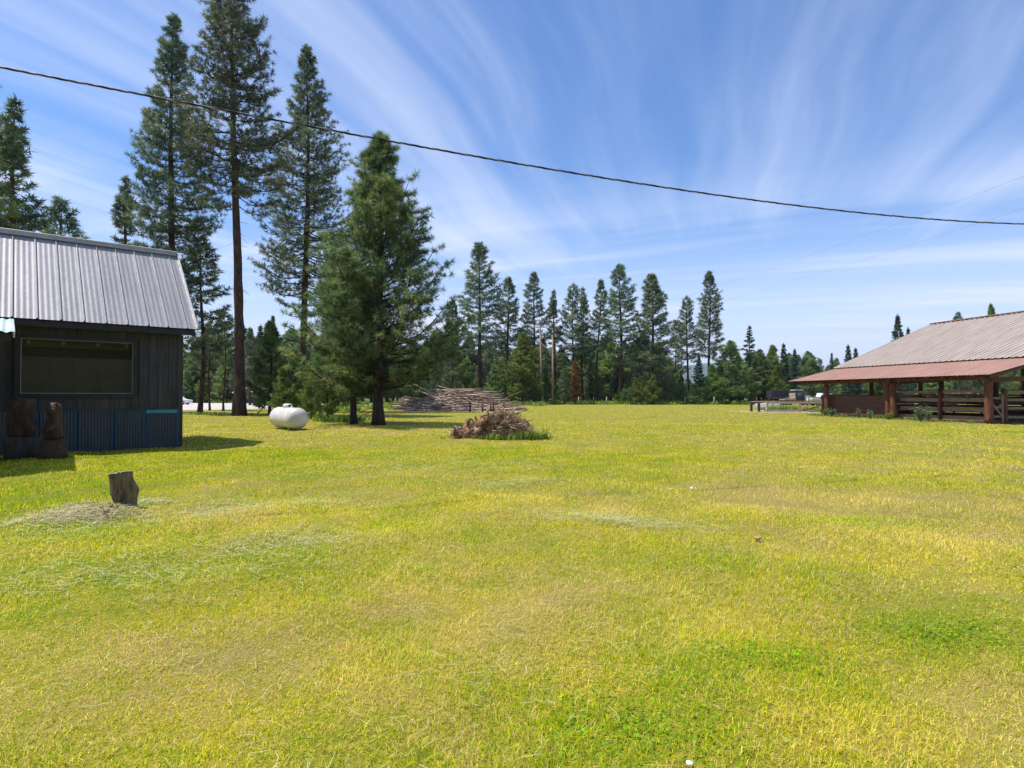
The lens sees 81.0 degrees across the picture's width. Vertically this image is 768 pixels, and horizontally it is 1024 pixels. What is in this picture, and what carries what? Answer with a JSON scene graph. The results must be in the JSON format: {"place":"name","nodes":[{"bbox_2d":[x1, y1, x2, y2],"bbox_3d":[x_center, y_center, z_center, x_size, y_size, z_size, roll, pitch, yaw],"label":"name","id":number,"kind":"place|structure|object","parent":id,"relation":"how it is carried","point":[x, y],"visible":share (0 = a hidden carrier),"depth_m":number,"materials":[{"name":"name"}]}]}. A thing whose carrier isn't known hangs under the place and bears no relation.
{"place":"outdoors","nodes":[
{"label":"outdoors","id":0,"kind":"place"},
{"bbox_2d":[183,403,366,409],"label":"road","id":1,"kind":"structure","parent":0,"point":[189,406],"depth_m":82.87,"materials":[{"name":"grey asphalt"}]},
{"bbox_2d":[184,411,371,422],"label":"tall grass","id":2,"kind":"structure","parent":0,"point":[337,418],"depth_m":35.91,"materials":[{"name":"green plant"}]},
{"bbox_2d":[0,395,1023,767],"bbox_3d":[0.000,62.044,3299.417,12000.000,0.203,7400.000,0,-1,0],"label":"ground","id":3,"kind":"structure","parent":0,"point":[238,655],"depth_m":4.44,"materials":[{"name":"green plant"}]},
{"bbox_2d":[0,85,38,230],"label":"ponderosa pine","id":4,"kind":"object","parent":3,"relation":"on","point":[17,181],"visible":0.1,"depth_m":51.97,"materials":[{"name":"green plant"}]},
{"bbox_2d":[3,398,40,459],"bbox_3d":[-12.305,1.118,15.103,0.769,1.554,0.772,0,-1,-17],"label":"log carving","id":5,"kind":"object","parent":3,"relation":"on","point":[21,440],"visible":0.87,"depth_m":14.83},
{"bbox_2d":[0,92,59,234],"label":"ponderosa pine","id":6,"kind":"object","parent":3,"relation":"on","point":[10,149],"visible":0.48,"depth_m":48.05,"materials":[{"name":"green plant"}]},
{"bbox_2d":[38,402,67,459],"bbox_3d":[-11.362,1.179,14.852,0.636,1.457,0.594,-1,-1,29],"label":"bear carving","id":7,"kind":"object","parent":3,"relation":"on","point":[53,444],"visible":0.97,"depth_m":14.70},
{"bbox_2d":[36,195,90,238],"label":"slender pine","id":8,"kind":"object","parent":3,"relation":"on","point":[61,204],"visible":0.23,"depth_m":62.28,"materials":[{"name":"green plant"}]},
{"bbox_2d":[0,501,165,529],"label":"hay heap","id":9,"kind":"object","parent":3,"relation":"on","point":[57,517],"visible":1,"depth_m":7.58,"materials":[{"name":"plant"}]},
{"bbox_2d":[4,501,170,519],"bbox_3d":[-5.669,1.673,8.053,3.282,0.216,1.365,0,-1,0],"label":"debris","id":10,"kind":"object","parent":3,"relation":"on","point":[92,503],"visible":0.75,"depth_m":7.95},
{"bbox_2d":[0,227,197,455],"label":"board shed","id":11,"kind":"structure","parent":3,"relation":"on","point":[92,332],"depth_m":17.66,"materials":[{"name":"grey wood"}]},
{"bbox_2d":[14,333,137,397],"bbox_3d":[-12.427,-0.285,17.209,3.800,2.400,0.685,1,-1,-40],"label":"window","id":12,"kind":"structure","parent":11,"relation":"in","point":[45,366],"depth_m":17.13,"materials":[{"name":"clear glass"}]},
{"bbox_2d":[108,470,138,506],"bbox_3d":[-5.284,1.480,8.172,0.372,0.600,0.240,-2,-1,-8],"label":"tree stump","id":13,"kind":"object","parent":3,"relation":"on","point":[123,487],"visible":0.75,"depth_m":8.11,"materials":[{"name":"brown wood"}]},
{"bbox_2d":[108,175,141,246],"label":"ponderosa pine","id":14,"kind":"object","parent":3,"relation":"on","point":[118,219],"visible":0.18,"depth_m":54.91,"materials":[{"name":"green plant"}]},
{"bbox_2d":[114,12,226,297],"bbox_3d":[-27.529,-14.178,49.298,8.249,33.478,8.444,0,-1,0],"label":"ponderosa pine","id":15,"kind":"object","parent":3,"relation":"on","point":[169,228],"visible":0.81,"depth_m":48.39,"materials":[{"name":"green plant"}]},
{"bbox_2d":[183,369,195,399],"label":"bushy pine","id":16,"kind":"object","parent":3,"relation":"on","point":[186,376],"visible":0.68,"depth_m":120.64,"materials":[{"name":"green plant"}]},
{"bbox_2d":[183,362,213,402],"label":"bushy pine","id":17,"kind":"object","parent":3,"relation":"on","point":[192,368],"visible":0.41,"depth_m":122.88,"materials":[{"name":"green plant"}]},
{"bbox_2d":[183,346,215,398],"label":"bushy pine","id":18,"kind":"object","parent":3,"relation":"on","point":[188,361],"visible":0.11,"depth_m":125.84,"materials":[{"name":"green plant"}]},
{"bbox_2d":[193,374,213,402],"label":"bushy pine","id":19,"kind":"object","parent":3,"relation":"on","point":[205,387],"visible":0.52,"depth_m":120.17,"materials":[{"name":"green plant"}]},
{"bbox_2d":[189,319,224,410],"bbox_3d":[-31.375,-2.062,61.899,3.593,9.668,3.561,1,-1,-28],"label":"slender pine","id":20,"kind":"object","parent":3,"relation":"on","point":[208,322],"visible":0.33,"depth_m":61.84,"materials":[{"name":"green plant"}]},
{"bbox_2d":[181,237,233,413],"bbox_3d":[-26.611,-5.087,51.083,6.439,15.344,5.261,0,-1,18],"label":"slender pine","id":21,"kind":"object","parent":3,"relation":"on","point":[203,338],"visible":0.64,"depth_m":50.91,"materials":[{"name":"green plant"}]},
{"bbox_2d":[210,349,233,401],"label":"bushy pine","id":22,"kind":"object","parent":3,"relation":"on","point":[220,373],"visible":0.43,"depth_m":120.57,"materials":[{"name":"green plant"}]},
{"bbox_2d":[208,311,245,410],"bbox_3d":[-28.642,-2.482,59.981,3.528,10.443,3.497,-1,-1,34],"label":"slender pine","id":23,"kind":"object","parent":3,"relation":"on","point":[227,335],"visible":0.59,"depth_m":59.85,"materials":[{"name":"green plant"}]},
{"bbox_2d":[163,0,306,415],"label":"ponderosa pine","id":24,"kind":"object","parent":3,"relation":"on","point":[228,78],"visible":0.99,"depth_m":45.38,"materials":[{"name":"green plant"}]},
{"bbox_2d":[244,327,260,404],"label":"dense pine","id":25,"kind":"object","parent":3,"relation":"on","point":[250,338],"visible":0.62,"depth_m":94.72,"materials":[{"name":"green plant"}]},
{"bbox_2d":[245,320,294,413],"bbox_3d":[-19.843,-1.451,50.348,4.849,8.030,4.491,0,-1,7],"label":"bushy pine","id":26,"kind":"object","parent":3,"relation":"on","point":[270,336],"visible":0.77,"depth_m":49.55,"materials":[{"name":"green plant"}]},
{"bbox_2d":[267,366,302,410],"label":"bushy pine","id":27,"kind":"object","parent":3,"relation":"on","point":[286,388],"visible":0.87,"depth_m":42.82,"materials":[{"name":"green plant"}]},
{"bbox_2d":[269,404,307,429],"bbox_3d":[-10.477,1.515,28.103,0.972,1.200,3.040,1,-1,-40],"label":"propane tank","id":28,"kind":"object","parent":3,"relation":"on","point":[288,416],"visible":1,"depth_m":27.20,"materials":[{"name":"white metal"}]},
{"bbox_2d":[274,348,307,407],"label":"bushy pine","id":29,"kind":"object","parent":3,"relation":"on","point":[291,374],"visible":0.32,"depth_m":46.66,"materials":[{"name":"green plant"}]},
{"bbox_2d":[274,329,312,362],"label":"bushy pine","id":30,"kind":"object","parent":3,"relation":"on","point":[287,339],"visible":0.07,"depth_m":139.03,"materials":[{"name":"green plant"}]},
{"bbox_2d":[247,42,359,411],"bbox_3d":[-19.132,-15.067,57.367,11.024,35.555,10.654,-1,-1,37],"label":"ponderosa pine","id":31,"kind":"object","parent":3,"relation":"on","point":[318,100],"visible":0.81,"depth_m":56.25,"materials":[{"name":"green plant"}]},
{"bbox_2d":[295,377,322,418],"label":"bushy pine","id":32,"kind":"object","parent":3,"relation":"on","point":[307,393],"visible":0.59,"depth_m":39.76,"materials":[{"name":"green plant"}]},
{"bbox_2d":[299,351,346,413],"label":"bushy pine","id":33,"kind":"object","parent":3,"relation":"on","point":[341,398],"visible":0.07,"depth_m":43.83,"materials":[{"name":"green plant"}]},
{"bbox_2d":[307,360,341,421],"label":"bushy pine","id":34,"kind":"object","parent":3,"relation":"on","point":[330,404],"visible":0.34,"depth_m":35.66,"materials":[{"name":"green plant"}]},
{"bbox_2d":[285,261,418,423],"bbox_3d":[-8.963,-2.444,33.530,6.998,9.442,6.470,0,-1,10],"label":"young pine","id":35,"kind":"object","parent":3,"relation":"on","point":[353,386],"visible":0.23,"depth_m":32.42,"materials":[{"name":"green plant"}]},
{"bbox_2d":[277,129,478,424],"bbox_3d":[-7.465,-5.740,31.698,10.693,15.956,9.280,0,-1,23],"label":"young pine","id":36,"kind":"object","parent":3,"relation":"on","point":[398,241],"visible":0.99,"depth_m":30.78,"materials":[{"name":"green plant"}]},
{"bbox_2d":[400,349,430,410],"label":"bushy pine","id":37,"kind":"object","parent":3,"relation":"on","point":[418,394],"visible":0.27,"depth_m":61.32,"materials":[{"name":"green plant"}]},
{"bbox_2d":[428,332,445,392],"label":"dense pine","id":38,"kind":"object","parent":3,"relation":"on","point":[435,378],"visible":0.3,"depth_m":77.65,"materials":[{"name":"green plant"}]},
{"bbox_2d":[441,299,467,388],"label":"dense pine","id":39,"kind":"object","parent":3,"relation":"on","point":[452,373],"visible":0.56,"depth_m":91.75,"materials":[{"name":"green plant"}]},
{"bbox_2d":[455,358,476,390],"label":"bushy pine","id":40,"kind":"object","parent":3,"relation":"on","point":[471,382],"visible":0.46,"depth_m":120.43,"materials":[{"name":"green plant"}]},
{"bbox_2d":[462,336,485,379],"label":"bushy pine","id":41,"kind":"object","parent":3,"relation":"on","point":[467,348],"visible":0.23,"depth_m":158.08,"materials":[{"name":"green plant"}]},
{"bbox_2d":[194,398,765,410],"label":"undergrowth","id":42,"kind":"object","parent":3,"relation":"on","point":[585,402],"visible":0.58,"depth_m":99.99,"materials":[{"name":"green plant"}]},
{"bbox_2d":[456,241,514,391],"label":"ponderosa pine","id":43,"kind":"object","parent":3,"relation":"on","point":[479,251],"visible":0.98,"depth_m":107.49,"materials":[{"name":"green plant"}]},
{"bbox_2d":[481,347,494,383],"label":"slender pine","id":44,"kind":"object","parent":3,"relation":"on","point":[490,359],"visible":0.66,"depth_m":148.09,"materials":[{"name":"green plant"}]},
{"bbox_2d":[448,408,540,438],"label":"brush twigs","id":45,"kind":"object","parent":3,"relation":"on","point":[490,426],"visible":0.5,"depth_m":22.00,"materials":[{"name":"brown wood"}]},
{"bbox_2d":[483,360,506,400],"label":"bushy pine","id":46,"kind":"object","parent":3,"relation":"on","point":[496,387],"visible":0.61,"depth_m":103.56,"materials":[{"name":"green plant"}]},
{"bbox_2d":[441,426,557,439],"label":"weeds","id":47,"kind":"object","parent":3,"relation":"on","point":[533,435],"visible":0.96,"depth_m":21.51,"materials":[{"name":"green plant"}]},
{"bbox_2d":[487,276,528,401],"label":"ponderosa pine","id":48,"kind":"object","parent":3,"relation":"on","point":[508,283],"visible":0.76,"depth_m":111.42,"materials":[{"name":"green plant"}]},
{"bbox_2d":[0,422,1023,767],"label":"hay clippings","id":49,"kind":"object","parent":3,"relation":"on","point":[622,520],"visible":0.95,"depth_m":6.03,"materials":[{"name":"plant"}]},
{"bbox_2d":[491,332,546,404],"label":"bushy pine","id":50,"kind":"object","parent":3,"relation":"on","point":[520,357],"visible":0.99,"depth_m":99.04,"materials":[{"name":"green plant"}]},
{"bbox_2d":[518,270,555,401],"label":"ponderosa pine","id":51,"kind":"object","parent":3,"relation":"on","point":[528,315],"visible":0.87,"depth_m":111.67,"materials":[{"name":"green plant"}]},
{"bbox_2d":[533,325,546,402],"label":"utility pole","id":52,"kind":"object","parent":3,"relation":"on","point":[539,327],"visible":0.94,"depth_m":103.96,"materials":[{"name":"brown wood"}]},
{"bbox_2d":[540,371,551,402],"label":"bushy pine","id":53,"kind":"object","parent":3,"relation":"on","point":[547,383],"visible":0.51,"depth_m":113.19,"materials":[{"name":"green plant"}]},
{"bbox_2d":[538,288,569,393],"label":"ponderosa pine","id":54,"kind":"object","parent":3,"relation":"on","point":[552,310],"visible":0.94,"depth_m":107.74,"materials":[{"name":"green plant"}]},
{"bbox_2d":[557,356,571,404],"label":"dense pine","id":55,"kind":"object","parent":3,"relation":"on","point":[563,376],"visible":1,"depth_m":99.87,"materials":[{"name":"green plant"}]},
{"bbox_2d":[551,355,580,399],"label":"bushy pine","id":56,"kind":"object","parent":3,"relation":"on","point":[569,367],"visible":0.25,"depth_m":119.85,"materials":[{"name":"green plant"}]},
{"bbox_2d":[558,283,590,396],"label":"ponderosa pine","id":57,"kind":"object","parent":3,"relation":"on","point":[572,303],"visible":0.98,"depth_m":107.93,"materials":[{"name":"green plant"}]},
{"bbox_2d":[569,361,582,404],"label":"dead pine","id":58,"kind":"object","parent":3,"relation":"on","point":[574,374],"visible":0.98,"depth_m":100.80,"materials":[{"name":"brown plant"}]},
{"bbox_2d":[568,287,595,401],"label":"ponderosa pine","id":59,"kind":"object","parent":3,"relation":"on","point":[583,307],"visible":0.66,"depth_m":109.92,"materials":[{"name":"green plant"}]},
{"bbox_2d":[584,364,594,400],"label":"fir tree","id":60,"kind":"object","parent":3,"relation":"on","point":[590,380],"visible":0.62,"depth_m":112.72,"materials":[{"name":"green plant"}]},
{"bbox_2d":[583,279,615,401],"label":"ponderosa pine","id":61,"kind":"object","parent":3,"relation":"on","point":[595,324],"visible":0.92,"depth_m":107.70,"materials":[{"name":"green plant"}]},
{"bbox_2d":[589,374,609,400],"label":"bushy pine","id":62,"kind":"object","parent":3,"relation":"on","point":[600,389],"visible":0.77,"depth_m":111.23,"materials":[{"name":"green plant"}]},
{"bbox_2d":[583,341,631,400],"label":"bushy pine","id":63,"kind":"object","parent":3,"relation":"on","point":[605,367],"visible":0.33,"depth_m":119.31,"materials":[{"name":"green plant"}]},
{"bbox_2d":[607,346,627,397],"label":"fir tree","id":64,"kind":"object","parent":3,"relation":"on","point":[615,380],"visible":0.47,"depth_m":111.84,"materials":[{"name":"green plant"}]},
{"bbox_2d":[597,263,644,402],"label":"ponderosa pine","id":65,"kind":"object","parent":3,"relation":"on","point":[619,271],"visible":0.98,"depth_m":105.57,"materials":[{"name":"green plant"}]},
{"bbox_2d":[624,378,643,404],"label":"bushy pine","id":66,"kind":"object","parent":3,"relation":"on","point":[636,390],"visible":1,"depth_m":98.66,"materials":[{"name":"green plant"}]},
{"bbox_2d":[643,375,661,404],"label":"bushy pine","id":67,"kind":"object","parent":3,"relation":"on","point":[651,384],"visible":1,"depth_m":98.78,"materials":[{"name":"green plant"}]},
{"bbox_2d":[626,273,680,402],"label":"dense pine","id":68,"kind":"object","parent":3,"relation":"on","point":[650,311],"visible":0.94,"depth_m":103.26,"materials":[{"name":"green plant"}]},
{"bbox_2d":[659,379,674,401],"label":"bushy pine","id":69,"kind":"object","parent":3,"relation":"on","point":[665,386],"visible":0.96,"depth_m":101.82,"materials":[{"name":"green plant"}]},
{"bbox_2d":[650,341,691,382],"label":"bushy pine","id":70,"kind":"object","parent":3,"relation":"on","point":[668,366],"visible":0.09,"depth_m":140.29,"materials":[{"name":"green plant"}]},
{"bbox_2d":[665,373,680,402],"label":"bushy pine","id":71,"kind":"object","parent":3,"relation":"on","point":[672,383],"visible":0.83,"depth_m":102.64,"materials":[{"name":"green plant"}]},
{"bbox_2d":[666,319,686,374],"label":"slender pine","id":72,"kind":"object","parent":3,"relation":"on","point":[679,367],"visible":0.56,"depth_m":118.17,"materials":[{"name":"green plant"}]},
{"bbox_2d":[677,374,687,401],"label":"bushy pine","id":73,"kind":"object","parent":3,"relation":"on","point":[683,391],"visible":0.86,"depth_m":103.44,"materials":[{"name":"green plant"}]},
{"bbox_2d":[673,295,702,399],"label":"ponderosa pine","id":74,"kind":"object","parent":3,"relation":"on","point":[685,335],"visible":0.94,"depth_m":111.86,"materials":[{"name":"green plant"}]},
{"bbox_2d":[686,383,703,402],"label":"bushy pine","id":75,"kind":"object","parent":3,"relation":"on","point":[695,396],"visible":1,"depth_m":100.79,"materials":[{"name":"green plant"}]},
{"bbox_2d":[691,356,705,399],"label":"fir tree","id":76,"kind":"object","parent":3,"relation":"on","point":[698,373],"visible":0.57,"depth_m":117.82,"materials":[{"name":"green plant"}]},
{"bbox_2d":[693,271,724,401],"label":"ponderosa pine","id":77,"kind":"object","parent":3,"relation":"on","point":[709,279],"visible":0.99,"depth_m":107.50,"materials":[{"name":"green plant"}]},
{"bbox_2d":[700,364,728,402],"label":"bushy pine","id":78,"kind":"object","parent":3,"relation":"on","point":[710,380],"visible":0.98,"depth_m":101.64,"materials":[{"name":"green plant"}]},
{"bbox_2d":[699,340,761,403],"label":"bushy pine","id":79,"kind":"object","parent":3,"relation":"on","point":[733,364],"visible":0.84,"depth_m":102.96,"materials":[{"name":"green plant"}]},
{"bbox_2d":[739,325,760,382],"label":"fir tree","id":80,"kind":"object","parent":3,"relation":"on","point":[748,351],"visible":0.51,"depth_m":111.93,"materials":[{"name":"green plant"}]},
{"bbox_2d":[741,349,788,400],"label":"bushy pine","id":81,"kind":"object","parent":3,"relation":"on","point":[759,358],"visible":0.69,"depth_m":107.23,"materials":[{"name":"green plant"}]},
{"bbox_2d":[760,344,790,387],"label":"bushy pine","id":82,"kind":"object","parent":3,"relation":"on","point":[772,354],"visible":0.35,"depth_m":117.49,"materials":[{"name":"green plant"}]},
{"bbox_2d":[765,369,788,400],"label":"bushy pine","id":83,"kind":"object","parent":3,"relation":"on","point":[775,381],"visible":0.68,"depth_m":105.34,"materials":[{"name":"green plant"}]},
{"bbox_2d":[766,390,789,404],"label":"dump trailer","id":84,"kind":"object","parent":3,"relation":"on","point":[776,395],"visible":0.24,"depth_m":96.99,"materials":[{"name":"paint"}]},
{"bbox_2d":[779,343,792,392],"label":"fir tree","id":85,"kind":"object","parent":3,"relation":"on","point":[783,357],"visible":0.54,"depth_m":124.84,"materials":[{"name":"green plant"}]},
{"bbox_2d":[750,401,821,411],"bbox_3d":[26.037,2.089,56.129,6.902,1.080,1.675,0,-1,15],"label":"rail fence","id":86,"kind":"object","parent":3,"relation":"on","point":[800,403],"visible":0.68,"depth_m":55.93,"materials":[{"name":"brown wood"}]},
{"bbox_2d":[760,404,821,411],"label":"garden weeds","id":87,"kind":"object","parent":3,"relation":"on","point":[779,407],"visible":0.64,"depth_m":57.78,"materials":[{"name":"green plant"}]},
{"bbox_2d":[779,390,810,404],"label":"old truck","id":88,"kind":"object","parent":3,"relation":"on","point":[796,395],"visible":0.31,"depth_m":93.14,"materials":[{"name":"paint"}]},
{"bbox_2d":[787,349,805,401],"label":"fir tree","id":89,"kind":"object","parent":3,"relation":"on","point":[793,374],"visible":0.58,"depth_m":127.86,"materials":[{"name":"green plant"}]},
{"bbox_2d":[790,355,839,396],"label":"bushy pine","id":90,"kind":"object","parent":3,"relation":"on","point":[812,366],"visible":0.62,"depth_m":121.47,"materials":[{"name":"green plant"}]},
{"bbox_2d":[840,346,860,393],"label":"fir tree","id":91,"kind":"object","parent":3,"relation":"on","point":[848,355],"visible":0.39,"depth_m":137.86,"materials":[{"name":"green plant"}]},
{"bbox_2d":[809,413,974,423],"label":"wall grass","id":92,"kind":"structure","parent":3,"relation":"on","point":[875,417],"depth_m":39.57,"materials":[{"name":"green plant"}]},
{"bbox_2d":[879,314,916,403],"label":"fir tree","id":93,"kind":"object","parent":3,"relation":"on","point":[897,336],"visible":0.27,"depth_m":109.86,"materials":[{"name":"green plant"}]},
{"bbox_2d":[791,310,1023,423],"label":"pole barn","id":94,"kind":"structure","parent":3,"relation":"on","point":[979,348],"depth_m":41.48,"materials":[{"name":"brown wood"}]},
{"bbox_2d":[908,404,930,421],"bbox_3d":[24.376,1.737,35.867,1.202,1.053,0.733,0,-1,0],"label":"shrub","id":95,"kind":"object","parent":3,"relation":"on","point":[920,415],"visible":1,"depth_m":35.82,"materials":[{"name":"green plant"}]},
{"bbox_2d":[911,376,944,396],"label":"bushy pine","id":96,"kind":"object","parent":3,"relation":"on","point":[933,387],"visible":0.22,"depth_m":129.03,"materials":[{"name":"green plant"}]},
{"bbox_2d":[944,380,967,396],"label":"bushy pine","id":97,"kind":"object","parent":3,"relation":"on","point":[953,383],"visible":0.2,"depth_m":156.78,"materials":[{"name":"green plant"}]},
{"bbox_2d":[961,375,982,396],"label":"dense pine","id":98,"kind":"object","parent":3,"relation":"on","point":[976,384],"visible":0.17,"depth_m":147.63,"materials":[{"name":"green plant"}]},
{"bbox_2d":[982,304,1008,394],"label":"bushy pine","id":99,"kind":"object","parent":3,"relation":"on","point":[991,310],"visible":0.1,"depth_m":79.74,"materials":[{"name":"green plant"}]},
{"bbox_2d":[1003,370,1020,396],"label":"bushy pine","id":100,"kind":"object","parent":3,"relation":"on","point":[1014,384],"visible":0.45,"depth_m":135.89,"materials":[{"name":"green plant"}]},
{"bbox_2d":[0,66,1023,224],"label":"overhead cable","id":101,"kind":"object","parent":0,"point":[167,99],"visible":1,"depth_m":9.84,"materials":[{"name":"black plastic"}]},
{"bbox_2d":[0,0,1023,370],"label":"sky","id":102,"kind":"structure","parent":0,"point":[910,108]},
{"bbox_2d":[486,363,717,386],"bbox_3d":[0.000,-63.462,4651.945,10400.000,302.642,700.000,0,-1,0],"label":"hills","id":103,"kind":"structure","parent":0,"point":[704,369],"depth_m":4543.53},
{"bbox_2d":[727,411,820,412],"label":"dirt path","id":104,"kind":"structure","parent":0,"point":[777,412],"depth_m":54.46,"materials":[{"name":"soil"}]},
{"bbox_2d":[834,414,1023,422],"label":"barn dirt floor","id":105,"kind":"structure","parent":0,"point":[1015,421],"depth_m":37.28,"materials":[{"name":"brown soil"}]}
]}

